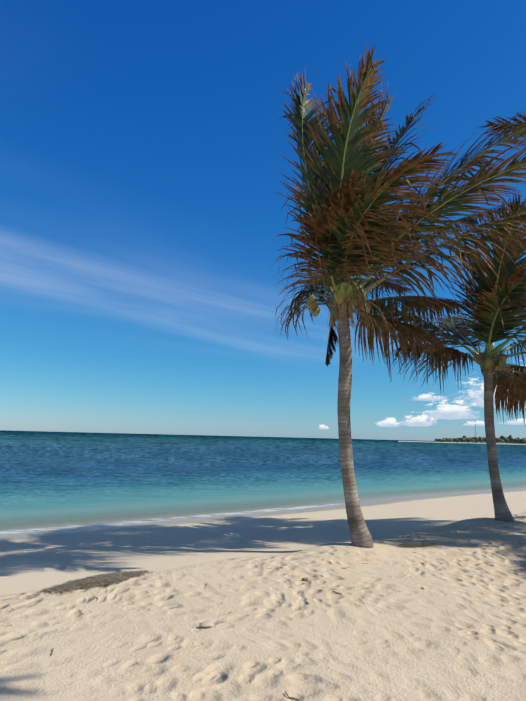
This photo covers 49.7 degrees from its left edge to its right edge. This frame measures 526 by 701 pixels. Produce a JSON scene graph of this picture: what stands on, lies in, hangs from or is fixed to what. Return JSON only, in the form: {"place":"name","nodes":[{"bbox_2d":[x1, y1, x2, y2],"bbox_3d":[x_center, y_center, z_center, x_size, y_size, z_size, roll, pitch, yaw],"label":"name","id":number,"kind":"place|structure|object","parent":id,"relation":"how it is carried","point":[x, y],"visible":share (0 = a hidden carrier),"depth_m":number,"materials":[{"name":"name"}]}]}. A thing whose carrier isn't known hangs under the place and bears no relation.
{"place":"outdoors","nodes":[
{"label":"outdoors","id":0,"kind":"place"},
{"bbox_2d":[0,483,525,700],"bbox_3d":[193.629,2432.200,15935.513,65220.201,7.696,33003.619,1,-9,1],"label":"beach ground","id":1,"kind":"structure","parent":0,"point":[384,626],"depth_m":5.61,"materials":[{"name":"beige sand"}]},
{"bbox_2d":[38,570,153,593],"bbox_3d":[-1.815,2.530,6.316,0.571,0.152,1.390,-7,-12,44],"label":"seaweed pile","id":2,"kind":"object","parent":1,"relation":"on","point":[104,579],"visible":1,"depth_m":6.18,"materials":[{"name":"brown"}]},
{"bbox_2d":[199,622,213,626],"bbox_3d":[-0.490,2.368,4.908,0.128,0.030,0.080,5,-9,-23],"label":"husk piece","id":3,"kind":"object","parent":1,"relation":"on","point":[205,624],"visible":1,"depth_m":4.89,"materials":[{"name":"beige"}]},
{"bbox_2d":[22,514,524,699],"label":"beach debris","id":4,"kind":"object","parent":1,"relation":"on","point":[282,567],"visible":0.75,"depth_m":6.77,"materials":[{"name":"brown"}]},
{"bbox_2d":[269,44,525,547],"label":"coconut palm","id":5,"kind":"object","parent":1,"relation":"on","point":[352,227],"visible":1,"depth_m":8.43,"materials":[{"name":"green plant"}]},
{"bbox_2d":[397,542,440,547],"bbox_3d":[2.407,3.039,8.914,0.910,0.067,0.373,5,-9,-23],"label":"seaweed pile","id":6,"kind":"object","parent":1,"relation":"on","point":[413,544],"visible":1,"depth_m":8.84,"materials":[{"name":"brown"}]},
{"bbox_2d":[352,191,525,521],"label":"coconut palm","id":7,"kind":"object","parent":1,"relation":"on","point":[498,308],"visible":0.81,"depth_m":10.95,"materials":[{"name":"green plant"}]},
{"bbox_2d":[473,113,525,153],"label":"coconut palm","id":8,"kind":"object","parent":1,"relation":"on","point":[490,124],"visible":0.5,"depth_m":10.26,"materials":[{"name":"brown plant"}]},
{"bbox_2d":[0,430,525,533],"bbox_3d":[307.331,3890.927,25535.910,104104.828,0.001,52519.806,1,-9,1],"label":"sea water","id":9,"kind":"structure","parent":0,"point":[48,475],"depth_m":34.02,"materials":[{"name":"blue liquid"}]},
{"bbox_2d":[398,424,525,444],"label":"island with trees and mast","id":10,"kind":"structure","parent":9,"relation":"on","point":[509,439],"depth_m":772.32,"materials":[{"name":"green plant"}]},
{"bbox_2d":[0,0,525,442],"label":"sky","id":11,"kind":"structure","parent":0,"point":[142,142],"materials":[{"name":"blue"}]}
]}

